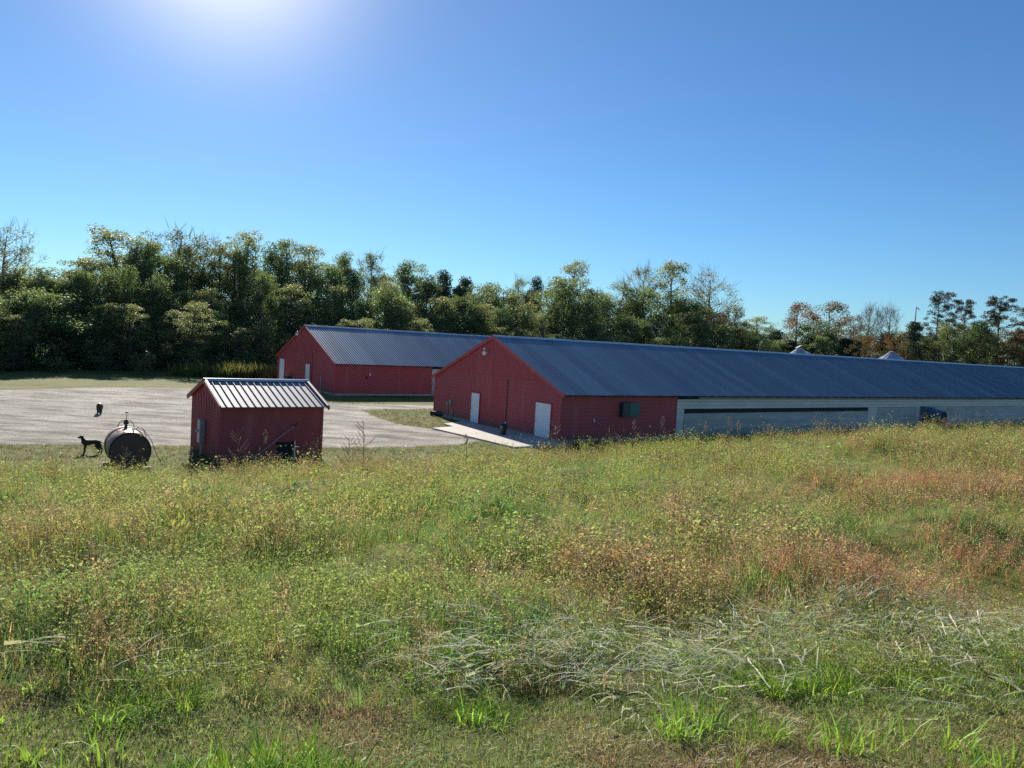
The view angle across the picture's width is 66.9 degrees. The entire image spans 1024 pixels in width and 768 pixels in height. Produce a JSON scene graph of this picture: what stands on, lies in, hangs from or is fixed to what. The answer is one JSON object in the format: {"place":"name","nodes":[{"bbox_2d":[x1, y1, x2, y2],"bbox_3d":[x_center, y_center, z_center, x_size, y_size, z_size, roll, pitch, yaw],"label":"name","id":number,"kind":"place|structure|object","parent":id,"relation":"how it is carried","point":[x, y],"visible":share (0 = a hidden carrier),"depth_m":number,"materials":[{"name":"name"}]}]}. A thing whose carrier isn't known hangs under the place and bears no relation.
{"place":"outdoors","nodes":[
{"label":"outdoors","id":0,"kind":"place"},
{"bbox_2d":[432,421,570,448],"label":"concrete path","id":1,"kind":"structure","parent":0,"point":[476,430],"depth_m":43.98,"materials":[{"name":"concrete"}]},
{"bbox_2d":[0,335,1023,767],"bbox_3d":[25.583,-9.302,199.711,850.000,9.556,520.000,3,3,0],"label":"ground","id":2,"kind":"structure","parent":0,"point":[52,377],"depth_m":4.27,"materials":[{"name":"green plant"}]},
{"bbox_2d":[0,315,43,370],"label":"tall tree","id":3,"kind":"object","parent":2,"relation":"on","point":[17,352],"visible":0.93,"depth_m":70.92,"materials":[{"name":"green plant"}]},
{"bbox_2d":[0,264,59,355],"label":"broadleaf tree","id":4,"kind":"object","parent":2,"relation":"on","point":[18,274],"visible":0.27,"depth_m":81.79,"materials":[{"name":"green plant"}]},
{"bbox_2d":[0,219,72,311],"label":"sparse tree","id":5,"kind":"object","parent":2,"relation":"on","point":[3,254],"visible":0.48,"depth_m":89.84,"materials":[{"name":"green plant"}]},
{"bbox_2d":[15,295,60,369],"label":"broadleaf tree","id":6,"kind":"object","parent":2,"relation":"on","point":[37,307],"visible":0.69,"depth_m":74.03,"materials":[{"name":"green plant"}]},
{"bbox_2d":[20,301,77,368],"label":"broadleaf tree","id":7,"kind":"object","parent":2,"relation":"on","point":[57,343],"visible":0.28,"depth_m":77.56,"materials":[{"name":"green plant"}]},
{"bbox_2d":[1,265,118,357],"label":"broadleaf tree","id":8,"kind":"object","parent":2,"relation":"on","point":[47,274],"visible":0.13,"depth_m":83.64,"materials":[{"name":"green plant"}]},
{"bbox_2d":[0,287,124,371],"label":"bushy tree","id":9,"kind":"object","parent":2,"relation":"on","point":[24,300],"visible":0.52,"depth_m":76.24,"materials":[{"name":"green plant"}]},
{"bbox_2d":[50,268,115,365],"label":"broadleaf tree","id":10,"kind":"object","parent":2,"relation":"on","point":[89,295],"visible":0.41,"depth_m":84.67,"materials":[{"name":"green plant"}]},
{"bbox_2d":[56,256,124,358],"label":"tall tree","id":11,"kind":"object","parent":2,"relation":"on","point":[87,261],"visible":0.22,"depth_m":89.24,"materials":[{"name":"green plant"}]},
{"bbox_2d":[78,304,124,369],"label":"broadleaf tree","id":12,"kind":"object","parent":2,"relation":"on","point":[95,311],"visible":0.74,"depth_m":79.24,"materials":[{"name":"green plant"}]},
{"bbox_2d":[86,302,127,369],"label":"tall tree","id":13,"kind":"object","parent":2,"relation":"on","point":[111,326],"visible":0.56,"depth_m":80.18,"materials":[{"name":"green plant"}]},
{"bbox_2d":[83,269,133,363],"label":"broadleaf tree","id":14,"kind":"object","parent":2,"relation":"on","point":[107,290],"visible":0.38,"depth_m":86.38,"materials":[{"name":"green plant"}]},
{"bbox_2d":[76,223,179,331],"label":"tall tree","id":15,"kind":"object","parent":2,"relation":"on","point":[106,236],"visible":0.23,"depth_m":100.49,"materials":[{"name":"green plant"}]},
{"bbox_2d":[97,303,161,370],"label":"tall tree","id":16,"kind":"object","parent":2,"relation":"on","point":[130,343],"visible":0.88,"depth_m":79.99,"materials":[{"name":"green plant"}]},
{"bbox_2d":[107,264,154,365],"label":"broadleaf tree","id":17,"kind":"object","parent":2,"relation":"on","point":[129,281],"visible":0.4,"depth_m":87.55,"materials":[{"name":"green plant"}]},
{"bbox_2d":[101,412,162,473],"bbox_3d":[-13.737,2.118,28.193,1.950,2.100,2.308,1,4,-33],"label":"fuel tank","id":18,"kind":"object","parent":2,"relation":"on","point":[129,439],"visible":0.92,"depth_m":27.46,"materials":[{"name":"metal"}]},
{"bbox_2d":[103,238,170,350],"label":"tall tree","id":19,"kind":"object","parent":2,"relation":"on","point":[152,246],"visible":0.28,"depth_m":99.81,"materials":[{"name":"green plant"}]},
{"bbox_2d":[131,287,176,360],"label":"tall tree","id":20,"kind":"object","parent":2,"relation":"on","point":[146,298],"visible":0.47,"depth_m":87.98,"materials":[{"name":"green plant"}]},
{"bbox_2d":[131,273,199,366],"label":"broadleaf tree","id":21,"kind":"object","parent":2,"relation":"on","point":[160,287],"visible":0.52,"depth_m":88.62,"materials":[{"name":"green plant"}]},
{"bbox_2d":[124,251,210,362],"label":"broadleaf tree","id":22,"kind":"object","parent":2,"relation":"on","point":[171,269],"visible":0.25,"depth_m":97.42,"materials":[{"name":"green plant"}]},
{"bbox_2d":[147,310,199,368],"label":"tall tree","id":23,"kind":"object","parent":2,"relation":"on","point":[178,313],"visible":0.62,"depth_m":84.36,"materials":[{"name":"green plant"}]},
{"bbox_2d":[140,216,210,309],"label":"thin crowned tree","id":24,"kind":"object","parent":2,"relation":"on","point":[180,236],"visible":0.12,"depth_m":107.28,"materials":[{"name":"green plant"}]},
{"bbox_2d":[160,290,204,364],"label":"tall tree","id":25,"kind":"object","parent":2,"relation":"on","point":[189,295],"visible":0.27,"depth_m":92.84,"materials":[{"name":"green plant"}]},
{"bbox_2d":[155,301,227,369],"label":"tall tree","id":26,"kind":"object","parent":2,"relation":"on","point":[193,329],"visible":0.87,"depth_m":83.14,"materials":[{"name":"green plant"}]},
{"bbox_2d":[174,229,221,330],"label":"thin crowned tree","id":27,"kind":"object","parent":2,"relation":"on","point":[208,246],"visible":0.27,"depth_m":106.28,"materials":[{"name":"green plant"}]},
{"bbox_2d":[0,313,404,375],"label":"undergrowth","id":28,"kind":"object","parent":2,"relation":"on","point":[152,356],"visible":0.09,"depth_m":76.15,"materials":[{"name":"green plant"}]},
{"bbox_2d":[178,265,227,359],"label":"broadleaf tree","id":29,"kind":"object","parent":2,"relation":"on","point":[202,282],"visible":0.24,"depth_m":104.96,"materials":[{"name":"green plant"}]},
{"bbox_2d":[193,287,238,364],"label":"tall tree","id":30,"kind":"object","parent":2,"relation":"on","point":[210,292],"visible":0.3,"depth_m":92.77,"materials":[{"name":"green plant"}]},
{"bbox_2d":[161,359,277,378],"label":"reeds","id":31,"kind":"object","parent":2,"relation":"on","point":[250,371],"visible":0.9,"depth_m":78.55,"materials":[{"name":"plant"}]},
{"bbox_2d":[197,310,241,367],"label":"broadleaf tree","id":32,"kind":"object","parent":2,"relation":"on","point":[208,353],"visible":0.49,"depth_m":87.55,"materials":[{"name":"green plant"}]},
{"bbox_2d":[200,243,244,352],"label":"tall tree","id":33,"kind":"object","parent":2,"relation":"on","point":[222,247],"visible":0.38,"depth_m":105.66,"materials":[{"name":"green plant"}]},
{"bbox_2d":[214,247,258,349],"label":"tall tree","id":34,"kind":"object","parent":2,"relation":"on","point":[240,285],"visible":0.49,"depth_m":106.35,"materials":[{"name":"green plant"}]},
{"bbox_2d":[220,327,256,364],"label":"tall tree","id":35,"kind":"object","parent":2,"relation":"on","point":[240,353],"visible":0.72,"depth_m":86.56,"materials":[{"name":"green plant"}]},
{"bbox_2d":[209,228,275,354],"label":"tall tree","id":36,"kind":"object","parent":2,"relation":"on","point":[249,239],"visible":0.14,"depth_m":111.53,"materials":[{"name":"green plant"}]},
{"bbox_2d":[0,386,492,450],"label":"gravel yard","id":37,"kind":"structure","parent":2,"relation":"on","point":[68,416],"depth_m":43.55,"materials":[{"name":"gravel"}]},
{"bbox_2d":[225,300,274,361],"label":"tall tree","id":38,"kind":"object","parent":2,"relation":"on","point":[236,314],"visible":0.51,"depth_m":97.59,"materials":[{"name":"green plant"}]},
{"bbox_2d":[187,378,329,462],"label":"pump shed","id":39,"kind":"structure","parent":2,"relation":"on","point":[285,413],"depth_m":32.21,"materials":[{"name":"red paint"}]},
{"bbox_2d":[234,271,290,366],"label":"broadleaf tree","id":40,"kind":"object","parent":2,"relation":"on","point":[263,283],"visible":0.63,"depth_m":97.25,"materials":[{"name":"green plant"}]},
{"bbox_2d":[245,317,279,366],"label":"tall tree","id":41,"kind":"object","parent":2,"relation":"on","point":[268,330],"visible":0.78,"depth_m":89.12,"materials":[{"name":"green plant"}]},
{"bbox_2d":[234,241,296,362],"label":"broadleaf tree","id":42,"kind":"object","parent":2,"relation":"on","point":[268,260],"visible":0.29,"depth_m":111.93,"materials":[{"name":"green plant"}]},
{"bbox_2d":[257,254,302,363],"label":"broadleaf tree","id":43,"kind":"object","parent":2,"relation":"on","point":[282,268],"visible":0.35,"depth_m":110.95,"materials":[{"name":"green plant"}]},
{"bbox_2d":[269,284,315,360],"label":"tall tree","id":44,"kind":"object","parent":2,"relation":"on","point":[292,313],"visible":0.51,"depth_m":98.00,"materials":[{"name":"green plant"}]},
{"bbox_2d":[0,400,586,477],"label":"verge grass","id":45,"kind":"structure","parent":2,"relation":"on","point":[166,457],"depth_m":33.47,"materials":[{"name":"plant"}]},
{"bbox_2d":[273,259,322,334],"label":"tall tree","id":46,"kind":"object","parent":2,"relation":"on","point":[303,263],"visible":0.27,"depth_m":112.04,"materials":[{"name":"green plant"}]},
{"bbox_2d":[277,244,335,331],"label":"tall tree","id":47,"kind":"object","parent":2,"relation":"on","point":[305,253],"visible":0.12,"depth_m":114.85,"materials":[{"name":"green plant"}]},
{"bbox_2d":[271,264,354,332],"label":"broadleaf tree","id":48,"kind":"object","parent":2,"relation":"on","point":[330,278],"visible":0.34,"depth_m":108.62,"materials":[{"name":"green plant"}]},
{"bbox_2d":[311,284,356,326],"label":"tall tree","id":49,"kind":"object","parent":2,"relation":"on","point":[339,293],"visible":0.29,"depth_m":102.82,"materials":[{"name":"green plant"}]},
{"bbox_2d":[348,246,395,317],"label":"thin crowned tree","id":50,"kind":"object","parent":2,"relation":"on","point":[371,263],"visible":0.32,"depth_m":119.68,"materials":[{"name":"green plant"}]},
{"bbox_2d":[330,286,421,330],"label":"bushy tree","id":51,"kind":"object","parent":2,"relation":"on","point":[370,305],"visible":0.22,"depth_m":106.37,"materials":[{"name":"green plant"}]},
{"bbox_2d":[276,325,489,395],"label":"poultry barn","id":52,"kind":"structure","parent":2,"relation":"on","point":[331,360],"depth_m":69.75,"materials":[{"name":"metal"}]},
{"bbox_2d":[294,350,312,382],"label":"sliding door","id":53,"kind":"structure","parent":52,"relation":"in","point":[302,357],"depth_m":70.88,"materials":[{"name":"red metal"}]},
{"bbox_2d":[372,277,412,330],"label":"tall tree","id":54,"kind":"object","parent":2,"relation":"on","point":[389,318],"visible":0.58,"depth_m":104.42,"materials":[{"name":"green plant"}]},
{"bbox_2d":[6,508,821,727],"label":"dark leafy clumps","id":55,"kind":"object","parent":2,"relation":"on","point":[430,678],"visible":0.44,"depth_m":4.46,"materials":[{"name":"plant"}]},
{"bbox_2d":[392,259,448,328],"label":"broadleaf tree","id":56,"kind":"object","parent":2,"relation":"on","point":[402,271],"visible":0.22,"depth_m":121.35,"materials":[{"name":"green plant"}]},
{"bbox_2d":[401,274,456,331],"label":"broadleaf tree","id":57,"kind":"object","parent":2,"relation":"on","point":[429,288],"visible":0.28,"depth_m":118.04,"materials":[{"name":"green plant"}]},
{"bbox_2d":[421,296,468,333],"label":"tall tree","id":58,"kind":"object","parent":2,"relation":"on","point":[443,302],"visible":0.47,"depth_m":109.16,"materials":[{"name":"green plant"}]},
{"bbox_2d":[434,292,488,334],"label":"broadleaf tree","id":59,"kind":"object","parent":2,"relation":"on","point":[471,315],"visible":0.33,"depth_m":112.28,"materials":[{"name":"green plant"}]},
{"bbox_2d":[469,286,538,335],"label":"broadleaf tree","id":60,"kind":"object","parent":2,"relation":"on","point":[507,298],"visible":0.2,"depth_m":122.00,"materials":[{"name":"green plant"}]},
{"bbox_2d":[0,456,1023,714],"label":"leafy weeds","id":61,"kind":"object","parent":2,"relation":"on","point":[218,560],"visible":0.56,"depth_m":5.84,"materials":[{"name":"plant"}]},
{"bbox_2d":[0,463,1023,701],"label":"dry weeds","id":62,"kind":"object","parent":2,"relation":"on","point":[131,644],"visible":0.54,"depth_m":6.68,"materials":[{"name":"plant"}]},
{"bbox_2d":[0,410,1023,517],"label":"leafy weeds","id":63,"kind":"object","parent":2,"relation":"on","point":[516,476],"visible":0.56,"depth_m":14.73,"materials":[{"name":"plant"}]},
{"bbox_2d":[0,531,1023,756],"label":"flopped grass","id":64,"kind":"structure","parent":2,"relation":"on","point":[725,650],"depth_m":4.62,"materials":[{"name":"plant"}]},
{"bbox_2d":[0,458,1023,709],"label":"brown weeds","id":65,"kind":"object","parent":2,"relation":"on","point":[554,596],"visible":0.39,"depth_m":6.55,"materials":[{"name":"plant"}]},
{"bbox_2d":[0,672,1023,767],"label":"mown grass tufts","id":66,"kind":"object","parent":2,"relation":"on","point":[303,761],"visible":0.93,"depth_m":3.27,"materials":[{"name":"plant"}]},
{"bbox_2d":[0,497,1023,736],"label":"broad bladed grass","id":67,"kind":"structure","parent":2,"relation":"on","point":[490,709],"depth_m":4.13,"materials":[{"name":"plant"}]},
{"bbox_2d":[0,415,1023,504],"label":"dry weeds","id":68,"kind":"object","parent":2,"relation":"on","point":[663,458],"visible":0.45,"depth_m":15.84,"materials":[{"name":"plant"}]},
{"bbox_2d":[0,413,1023,483],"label":"brow weeds","id":69,"kind":"object","parent":2,"relation":"on","point":[526,456],"visible":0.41,"depth_m":19.14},
{"bbox_2d":[511,302,552,337],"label":"tall tree","id":70,"kind":"object","parent":2,"relation":"on","point":[527,308],"visible":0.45,"depth_m":116.94,"materials":[{"name":"green plant"}]},
{"bbox_2d":[508,275,608,341],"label":"broadleaf tree","id":71,"kind":"object","parent":2,"relation":"on","point":[562,291],"visible":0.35,"depth_m":126.98,"materials":[{"name":"green plant"}]},
{"bbox_2d":[539,300,583,337],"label":"broadleaf tree","id":72,"kind":"object","parent":2,"relation":"on","point":[556,312],"visible":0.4,"depth_m":122.73,"materials":[{"name":"green plant"}]},
{"bbox_2d":[545,259,598,339],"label":"tall tree","id":73,"kind":"object","parent":2,"relation":"on","point":[575,271],"visible":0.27,"depth_m":135.49,"materials":[{"name":"green plant"}]},
{"bbox_2d":[567,297,610,340],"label":"broadleaf tree","id":74,"kind":"object","parent":2,"relation":"on","point":[586,313],"visible":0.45,"depth_m":122.17,"materials":[{"name":"green plant"}]},
{"bbox_2d":[561,289,624,338],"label":"broadleaf tree","id":75,"kind":"object","parent":2,"relation":"on","point":[607,304],"visible":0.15,"depth_m":134.07,"materials":[{"name":"green plant"}]},
{"bbox_2d":[602,312,650,342],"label":"broadleaf tree","id":76,"kind":"object","parent":2,"relation":"on","point":[625,320],"visible":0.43,"depth_m":127.38,"materials":[{"name":"green plant"}]},
{"bbox_2d":[609,285,670,343],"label":"broadleaf tree","id":77,"kind":"object","parent":2,"relation":"on","point":[649,295],"visible":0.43,"depth_m":138.82,"materials":[{"name":"green plant"}]},
{"bbox_2d":[639,313,692,346],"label":"broadleaf tree","id":78,"kind":"object","parent":2,"relation":"on","point":[656,327],"visible":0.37,"depth_m":132.30,"materials":[{"name":"green plant"}]},
{"bbox_2d":[641,260,713,346],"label":"tall tree","id":79,"kind":"object","parent":2,"relation":"on","point":[670,272],"visible":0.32,"depth_m":146.84,"materials":[{"name":"green plant"}]},
{"bbox_2d":[656,297,717,347],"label":"broadleaf tree","id":80,"kind":"object","parent":2,"relation":"on","point":[696,306],"visible":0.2,"depth_m":142.48,"materials":[{"name":"green plant"}]},
{"bbox_2d":[668,311,712,346],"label":"tall tree","id":81,"kind":"object","parent":2,"relation":"on","point":[690,316],"visible":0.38,"depth_m":136.70,"materials":[{"name":"green plant"}]},
{"bbox_2d":[680,308,728,348],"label":"tall tree","id":82,"kind":"object","parent":2,"relation":"on","point":[709,314],"visible":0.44,"depth_m":138.03,"materials":[{"name":"green plant"}]},
{"bbox_2d":[673,262,747,331],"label":"sparse tree","id":83,"kind":"object","parent":2,"relation":"on","point":[710,289],"visible":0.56,"depth_m":153.55,"materials":[{"name":"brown plant"}]},
{"bbox_2d":[695,324,749,349],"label":"broadleaf tree","id":84,"kind":"object","parent":2,"relation":"on","point":[728,331],"visible":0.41,"depth_m":139.13,"materials":[{"name":"green plant"}]},
{"bbox_2d":[431,335,1023,442],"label":"poultry barn","id":85,"kind":"structure","parent":2,"relation":"on","point":[536,386],"depth_m":52.42,"materials":[{"name":"metal"}]},
{"bbox_2d":[469,374,507,427],"bbox_3d":[-1.505,1.060,48.614,0.066,3.080,3.940,1,4,-36],"label":"sliding door","id":86,"kind":"structure","parent":85,"relation":"in","point":[493,390],"depth_m":48.27,"materials":[{"name":"red metal"}]},
{"bbox_2d":[533,401,551,438],"bbox_3d":[1.713,2.042,44.088,0.125,2.020,1.510,1,4,-36],"label":"door","id":87,"kind":"structure","parent":85,"relation":"in","point":[543,410],"depth_m":44.08,"materials":[{"name":"metal"}]},
{"bbox_2d":[545,462,1023,611],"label":"rusty weeds","id":88,"kind":"object","parent":2,"relation":"on","point":[874,553],"visible":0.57,"depth_m":7.75,"materials":[{"name":"plant"}]},
{"bbox_2d":[557,419,1023,452],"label":"wall weeds","id":89,"kind":"object","parent":2,"relation":"on","point":[599,441],"depth_m":49.55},
{"bbox_2d":[775,301,837,346],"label":"autumn tree","id":90,"kind":"object","parent":2,"relation":"on","point":[794,309],"visible":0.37,"depth_m":166.89,"materials":[{"name":"brown plant"}]},
{"bbox_2d":[782,300,875,356],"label":"autumn tree","id":91,"kind":"object","parent":2,"relation":"on","point":[838,306],"visible":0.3,"depth_m":174.80,"materials":[{"name":"brown plant"}]},
{"bbox_2d":[843,299,888,357],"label":"bare tree","id":92,"kind":"object","parent":2,"relation":"on","point":[867,317],"visible":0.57,"depth_m":160.92,"materials":[{"name":"brown plant"}]},
{"bbox_2d":[867,299,902,357],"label":"bare tree","id":93,"kind":"object","parent":2,"relation":"on","point":[887,313],"visible":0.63,"depth_m":158.92,"materials":[{"name":"brown plant"}]},
{"bbox_2d":[898,321,927,360],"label":"evergreen tree","id":94,"kind":"object","parent":2,"relation":"on","point":[914,336],"visible":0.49,"depth_m":144.87,"materials":[{"name":"green plant"}]},
{"bbox_2d":[915,290,966,360],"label":"pine tree","id":95,"kind":"object","parent":2,"relation":"on","point":[937,298],"visible":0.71,"depth_m":148.42,"materials":[{"name":"green plant"}]},
{"bbox_2d":[912,321,969,362],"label":"broadleaf tree","id":96,"kind":"object","parent":2,"relation":"on","point":[942,334],"visible":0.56,"depth_m":142.74,"materials":[{"name":"green plant"}]},
{"bbox_2d":[940,299,994,361],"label":"pine tree","id":97,"kind":"object","parent":2,"relation":"on","point":[969,304],"visible":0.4,"depth_m":151.06,"materials":[{"name":"green plant"}]},
{"bbox_2d":[952,320,1009,365],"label":"broadleaf tree","id":98,"kind":"object","parent":2,"relation":"on","point":[978,329],"visible":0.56,"depth_m":142.85,"materials":[{"name":"green plant"}]},
{"bbox_2d":[977,295,1023,363],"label":"pine tree","id":99,"kind":"object","parent":2,"relation":"on","point":[997,316],"visible":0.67,"depth_m":149.23,"materials":[{"name":"green plant"}]},
{"bbox_2d":[996,327,1023,366],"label":"autumn tree","id":100,"kind":"object","parent":2,"relation":"on","point":[1015,345],"visible":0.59,"depth_m":142.18,"materials":[{"name":"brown plant"}]},
{"bbox_2d":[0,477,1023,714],"bbox_3d":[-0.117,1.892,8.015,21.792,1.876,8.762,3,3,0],"label":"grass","id":101,"kind":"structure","parent":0,"point":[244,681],"depth_m":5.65,"materials":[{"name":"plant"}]},
{"bbox_2d":[0,479,1023,712],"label":"wild grass","id":102,"kind":"structure","parent":0,"point":[495,558],"depth_m":5.91,"materials":[{"name":"plant"}]},
{"bbox_2d":[0,454,1023,604],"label":"foxtail grass","id":103,"kind":"structure","parent":0,"point":[296,497],"depth_m":7.95,"materials":[{"name":"plant"}]},
{"bbox_2d":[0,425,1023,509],"bbox_3d":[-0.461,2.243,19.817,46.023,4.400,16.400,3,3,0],"label":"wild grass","id":104,"kind":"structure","parent":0,"point":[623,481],"depth_m":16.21,"materials":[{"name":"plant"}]},
{"bbox_2d":[0,0,1023,365],"label":"sky","id":105,"kind":"structure","parent":0,"point":[853,153],"materials":[{"name":"blue"}]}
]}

